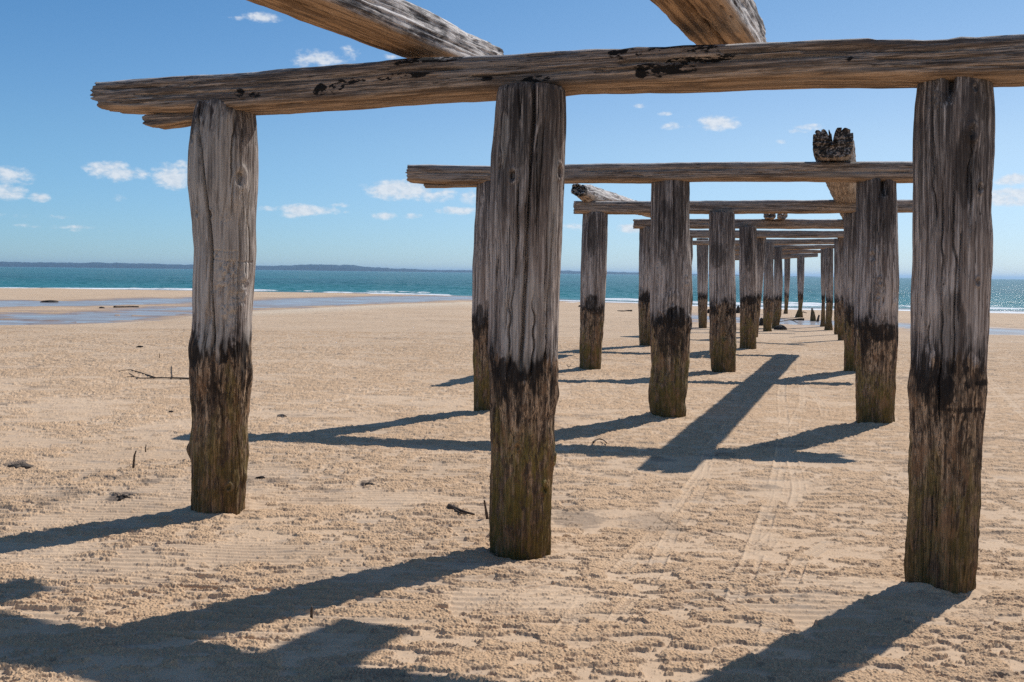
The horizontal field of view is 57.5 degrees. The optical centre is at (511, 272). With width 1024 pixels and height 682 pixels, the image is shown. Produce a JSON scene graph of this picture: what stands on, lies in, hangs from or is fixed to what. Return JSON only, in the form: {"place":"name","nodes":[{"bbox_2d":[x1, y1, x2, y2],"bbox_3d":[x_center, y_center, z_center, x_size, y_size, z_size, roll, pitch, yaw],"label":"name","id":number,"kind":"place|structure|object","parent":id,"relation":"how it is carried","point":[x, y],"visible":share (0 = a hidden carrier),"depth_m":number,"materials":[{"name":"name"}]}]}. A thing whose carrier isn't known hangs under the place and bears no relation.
{"place":"outdoors","nodes":[
{"label":"outdoors","id":0,"kind":"place"},
{"bbox_2d":[0,306,191,324],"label":"tide pool","id":1,"kind":"structure","parent":0,"point":[91,317],"depth_m":32.15,"materials":[{"name":"liquid"}]},
{"bbox_2d":[0,296,471,307],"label":"tide pool","id":2,"kind":"structure","parent":0,"point":[326,301],"depth_m":48.62,"materials":[{"name":"liquid"}]},
{"bbox_2d":[0,261,814,276],"bbox_3d":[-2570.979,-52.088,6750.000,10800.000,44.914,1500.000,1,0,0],"label":"hills","id":3,"kind":"structure","parent":0,"point":[314,267],"depth_m":6081.95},
{"bbox_2d":[0,288,1023,681],"bbox_3d":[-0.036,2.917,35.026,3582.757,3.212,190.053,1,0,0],"label":"sand beach","id":4,"kind":"structure","parent":0,"point":[746,520],"depth_m":5.83,"materials":[{"name":"beige sand"}]},
{"bbox_2d":[7,463,33,468],"bbox_3d":[-3.777,1.488,7.184,0.239,0.045,0.158,1,0,17],"label":"seaweed clump","id":5,"kind":"object","parent":4,"relation":"on","point":[25,465],"visible":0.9,"depth_m":7.15,"materials":[{"name":"plant"}]},
{"bbox_2d":[116,494,128,500],"bbox_3d":[-2.596,1.502,6.226,0.116,0.050,0.097,1,0,0],"label":"seaweed clump","id":6,"kind":"object","parent":4,"relation":"on","point":[122,496],"visible":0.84,"depth_m":6.21,"materials":[{"name":"plant"}]},
{"bbox_2d":[113,306,138,307],"bbox_3d":[-16.341,1.445,39.480,0.253,0.114,1.076,1,0,43],"label":"driftwood branch","id":7,"kind":"object","parent":4,"relation":"on","point":[123,306],"visible":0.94,"depth_m":39.32,"materials":[{"name":"brown plant"}]},
{"bbox_2d":[132,451,136,467],"bbox_3d":[-2.909,1.440,7.191,0.034,0.138,0.020,1,0,0],"label":"upright twig","id":8,"kind":"object","parent":4,"relation":"on","point":[133,464],"visible":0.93,"depth_m":7.18,"materials":[{"name":"brown wood"}]},
{"bbox_2d":[120,366,188,378],"bbox_3d":[-5.289,1.470,13.706,0.823,0.030,1.910,1,0,-28],"label":"fallen branch","id":9,"kind":"object","parent":4,"relation":"on","point":[153,377],"visible":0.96,"depth_m":13.10,"materials":[{"name":"wood"}]},
{"bbox_2d":[186,99,258,514],"bbox_3d":[-1.867,0.348,6.000,0.437,2.858,0.432,1,0,0],"label":"timber post","id":10,"kind":"object","parent":4,"relation":"on","point":[222,172],"visible":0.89,"depth_m":5.84,"materials":[{"name":"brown wood"}]},
{"bbox_2d":[310,606,312,618],"bbox_3d":[-0.822,1.397,3.825,0.012,0.058,0.012,1,0,-22],"label":"upright twig","id":11,"kind":"object","parent":4,"relation":"on","point":[311,612],"visible":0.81,"depth_m":3.82,"materials":[{"name":"brown wood"}]},
{"bbox_2d":[447,503,474,514],"bbox_3d":[-0.337,1.527,6.003,0.070,0.034,0.278,1,0,-33],"label":"driftwood stick","id":12,"kind":"object","parent":4,"relation":"on","point":[455,508],"visible":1,"depth_m":5.98,"materials":[{"name":"brown wood"}]},
{"bbox_2d":[472,181,489,410],"bbox_3d":[-0.248,0.392,10.412,0.401,2.798,0.386,1,0,0],"label":"timber post","id":13,"kind":"object","parent":4,"relation":"on","point":[480,279],"visible":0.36,"depth_m":10.26,"materials":[{"name":"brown wood"}]},
{"bbox_2d":[405,161,912,187],"bbox_3d":[1.806,-1.060,10.161,5.991,0.283,0.356,1,0,7],"label":"crossbeam","id":14,"kind":"object","parent":13,"relation":"on","point":[444,176],"visible":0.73,"depth_m":9.99,"materials":[{"name":"brown wood"}]},
{"bbox_2d":[812,127,855,218],"bbox_3d":[5.364,-1.294,14.995,0.420,0.310,11.788,1,0,21],"label":"stringer","id":15,"kind":"object","parent":14,"relation":"on","point":[840,147],"visible":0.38,"depth_m":9.57,"materials":[{"name":"brown wood"}]},
{"bbox_2d":[484,500,488,518],"bbox_3d":[-0.160,1.484,5.843,0.037,0.125,0.023,1,0,0],"label":"upright twig","id":16,"kind":"object","parent":4,"relation":"on","point":[486,513],"visible":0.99,"depth_m":5.84,"materials":[{"name":"brown wood"}]},
{"bbox_2d":[488,82,565,559],"bbox_3d":[0.074,0.384,5.144,0.422,2.789,0.422,1,0,0],"label":"timber post","id":17,"kind":"object","parent":4,"relation":"on","point":[527,177],"visible":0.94,"depth_m":4.99,"materials":[{"name":"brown wood"}]},
{"bbox_2d":[90,34,1023,129],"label":"crossbeam","id":18,"kind":"object","parent":17,"relation":"on","point":[166,103],"visible":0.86,"depth_m":5.02,"materials":[{"name":"brown wood"}]},
{"bbox_2d":[247,0,503,57],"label":"stringer","id":19,"kind":"object","parent":18,"relation":"on","point":[404,28],"visible":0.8,"depth_m":5.13,"materials":[{"name":"brown wood"}]},
{"bbox_2d":[650,0,766,44],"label":"stringer","id":20,"kind":"object","parent":18,"relation":"on","point":[702,22],"visible":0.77,"depth_m":4.88,"materials":[{"name":"brown wood"}]},
{"bbox_2d":[579,212,607,369],"bbox_3d":[1.337,0.420,15.328,0.440,2.813,0.427,1,0,0],"label":"timber post","id":21,"kind":"object","parent":4,"relation":"on","point":[593,274],"visible":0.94,"depth_m":15.16,"materials":[{"name":"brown wood"}]},
{"bbox_2d":[573,200,912,214],"bbox_3d":[3.905,-1.087,15.401,5.801,0.319,0.295,1,0,-3],"label":"crossbeam","id":22,"kind":"object","parent":21,"relation":"on","point":[740,207],"visible":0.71,"depth_m":15.27,"materials":[{"name":"brown wood"}]},
{"bbox_2d":[571,184,650,217],"bbox_3d":[2.018,-1.275,17.211,0.332,0.293,5.549,1,0,21],"label":"stringer","id":23,"kind":"object","parent":22,"relation":"on","point":[586,193],"visible":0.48,"depth_m":15.08,"materials":[{"name":"grey wood"}]},
{"bbox_2d":[638,227,650,345],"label":"timber post","id":24,"kind":"object","parent":4,"relation":"on","point":[644,280],"visible":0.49,"depth_m":20.08,"materials":[{"name":"brown wood"}]},
{"bbox_2d":[633,219,843,228],"bbox_3d":[5.016,-1.049,20.136,4.783,0.251,0.294,1,0,2],"label":"crossbeam","id":25,"kind":"object","parent":24,"relation":"on","point":[778,224],"visible":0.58,"depth_m":19.99,"materials":[{"name":"brown wood"}]},
{"bbox_2d":[764,214,775,219],"bbox_3d":[5.474,-1.212,19.845,0.261,0.170,0.683,1,0,13],"label":"stringer remnant","id":26,"kind":"object","parent":25,"relation":"on","point":[770,216],"visible":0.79,"depth_m":19.59,"materials":[{"name":"brown wood"}]},
{"bbox_2d":[777,214,787,219],"bbox_3d":[5.742,-1.200,19.834,0.215,0.161,0.700,1,0,13],"label":"stringer remnant","id":27,"kind":"object","parent":25,"relation":"on","point":[781,216],"visible":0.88,"depth_m":19.55,"materials":[{"name":"brown wood"}]},
{"bbox_2d":[648,180,691,417],"bbox_3d":[1.737,0.399,10.227,0.458,2.840,0.467,1,0,0],"label":"timber post","id":28,"kind":"object","parent":4,"relation":"on","point":[670,295],"visible":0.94,"depth_m":10.05,"materials":[{"name":"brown wood"}]},
{"bbox_2d":[690,236,692,314],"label":"timber post","id":29,"kind":"object","parent":4,"relation":"on","point":[691,244],"visible":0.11,"depth_m":26.40,"materials":[{"name":"brown wood"}]},
{"bbox_2d":[697,238,708,327],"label":"timber post","id":30,"kind":"object","parent":4,"relation":"on","point":[702,271],"visible":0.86,"depth_m":31.34,"materials":[{"name":"brown wood"}]},
{"bbox_2d":[709,211,736,371],"bbox_3d":[3.435,0.430,15.241,0.468,2.838,0.437,1,0,0],"label":"timber post","id":31,"kind":"object","parent":4,"relation":"on","point":[722,314],"visible":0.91,"depth_m":15.07,"materials":[{"name":"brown wood"}]},
{"bbox_2d":[739,226,756,348],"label":"timber post","id":32,"kind":"object","parent":4,"relation":"on","point":[748,268],"visible":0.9,"depth_m":19.66,"materials":[{"name":"brown wood"}]},
{"bbox_2d":[756,238,765,336],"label":"timber post","id":33,"kind":"object","parent":4,"relation":"on","point":[761,245],"visible":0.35,"depth_m":25.11,"materials":[{"name":"brown wood"}]},
{"bbox_2d":[690,230,843,237],"bbox_3d":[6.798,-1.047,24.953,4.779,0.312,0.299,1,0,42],"label":"crossbeam","id":34,"kind":"object","parent":33,"relation":"on","point":[777,234],"visible":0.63,"depth_m":24.44,"materials":[{"name":"brown wood"}]},
{"bbox_2d":[763,242,773,330],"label":"timber post","id":35,"kind":"object","parent":4,"relation":"on","point":[768,300],"visible":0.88,"depth_m":29.32,"materials":[{"name":"brown wood"}]},
{"bbox_2d":[693,238,834,244],"bbox_3d":[8.024,-0.988,29.739,4.540,0.256,0.296,1,0,4],"label":"crossbeam","id":36,"kind":"object","parent":35,"relation":"on","point":[787,241],"visible":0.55,"depth_m":29.55,"materials":[{"name":"brown wood"}]},
{"bbox_2d":[772,247,782,327],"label":"timber post","id":37,"kind":"object","parent":4,"relation":"on","point":[778,279],"visible":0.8,"depth_m":32.24,"materials":[{"name":"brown wood"}]},
{"bbox_2d":[735,244,833,250],"bbox_3d":[9.226,-0.874,32.502,3.920,0.268,0.292,1,0,0],"label":"crossbeam","id":38,"kind":"object","parent":37,"relation":"on","point":[794,247],"visible":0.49,"depth_m":32.37,"materials":[{"name":"brown wood"}]},
{"bbox_2d":[774,324,786,329],"bbox_3d":[8.941,1.828,31.076,0.442,0.222,0.324,1,0,0],"label":"rock","id":39,"kind":"object","parent":4,"relation":"on","point":[780,327],"visible":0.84,"depth_m":30.96,"materials":[{"name":"grey stone"}]},
{"bbox_2d":[783,259,789,313],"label":"timber post","id":40,"kind":"object","parent":4,"relation":"on","point":[786,279],"visible":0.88,"depth_m":49.86,"materials":[{"name":"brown wood"}]},
{"bbox_2d":[780,311,806,322],"bbox_3d":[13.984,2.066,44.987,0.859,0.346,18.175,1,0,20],"label":"driftwood branch","id":41,"kind":"object","parent":4,"relation":"on","point":[795,319],"visible":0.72,"depth_m":38.61,"materials":[{"name":"brown plant"}]},
{"bbox_2d":[795,256,804,317],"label":"timber post","id":42,"kind":"object","parent":4,"relation":"on","point":[800,275],"visible":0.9,"depth_m":40.63,"materials":[{"name":"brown wood"}]},
{"bbox_2d":[735,253,817,259],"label":"crossbeam","id":43,"kind":"object","parent":42,"relation":"on","point":[796,255],"visible":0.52,"depth_m":40.62,"materials":[{"name":"brown wood"}]},
{"bbox_2d":[810,308,815,320],"bbox_3d":[12.335,1.842,38.218,0.246,0.802,0.248,1,0,0],"label":"pile stump","id":44,"kind":"object","parent":4,"relation":"on","point":[812,317],"visible":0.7,"depth_m":38.15,"materials":[{"name":"brown wood"}]},
{"bbox_2d":[820,249,824,326],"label":"timber post","id":45,"kind":"object","parent":4,"relation":"on","point":[822,323],"visible":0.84,"depth_m":33.66,"materials":[{"name":"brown wood"}]},
{"bbox_2d":[735,249,820,254],"bbox_3d":[9.612,-0.745,33.859,3.892,0.261,0.294,1,0,0],"label":"crossbeam","id":46,"kind":"object","parent":45,"relation":"on","point":[794,251],"visible":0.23,"depth_m":33.72,"materials":[{"name":"brown wood"}]},
{"bbox_2d":[824,248,832,329],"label":"timber post","id":47,"kind":"object","parent":4,"relation":"on","point":[829,282],"visible":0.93,"depth_m":31.01,"materials":[{"name":"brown wood"}]},
{"bbox_2d":[834,238,837,334],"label":"timber post","id":48,"kind":"object","parent":4,"relation":"on","point":[835,291],"visible":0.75,"depth_m":27.44,"materials":[{"name":"brown wood"}]},
{"bbox_2d":[837,238,843,339],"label":"timber post","id":49,"kind":"object","parent":4,"relation":"on","point":[840,243],"visible":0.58,"depth_m":23.89,"materials":[{"name":"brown wood"}]},
{"bbox_2d":[843,212,856,371],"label":"timber post","id":50,"kind":"object","parent":4,"relation":"on","point":[849,261],"visible":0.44,"depth_m":15.41,"materials":[{"name":"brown wood"}]},
{"bbox_2d":[854,178,898,422],"bbox_3d":[3.877,0.431,9.935,0.454,2.836,0.464,1,0,0],"label":"timber post","id":51,"kind":"object","parent":4,"relation":"on","point":[876,303],"visible":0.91,"depth_m":9.76,"materials":[{"name":"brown wood"}]},
{"bbox_2d":[904,76,994,593],"bbox_3d":[2.121,0.409,4.529,0.380,2.708,0.369,1,0,0],"label":"timber post","id":52,"kind":"object","parent":4,"relation":"on","point":[953,154],"visible":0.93,"depth_m":4.39,"materials":[{"name":"brown wood"}]},
{"bbox_2d":[0,267,1023,313],"bbox_3d":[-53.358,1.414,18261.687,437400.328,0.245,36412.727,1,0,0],"label":"sea","id":53,"kind":"structure","parent":0,"point":[1007,295],"depth_m":155.90,"materials":[{"name":"liquid"}]},
{"bbox_2d":[0,0,1023,278],"label":"sky","id":54,"kind":"structure","parent":0,"point":[81,181],"materials":[{"name":"blue"}]},
{"bbox_2d":[691,315,1023,334],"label":"tide channel","id":55,"kind":"object","parent":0,"point":[991,331],"visible":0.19,"depth_m":35.41,"materials":[{"name":"liquid"}]}
]}

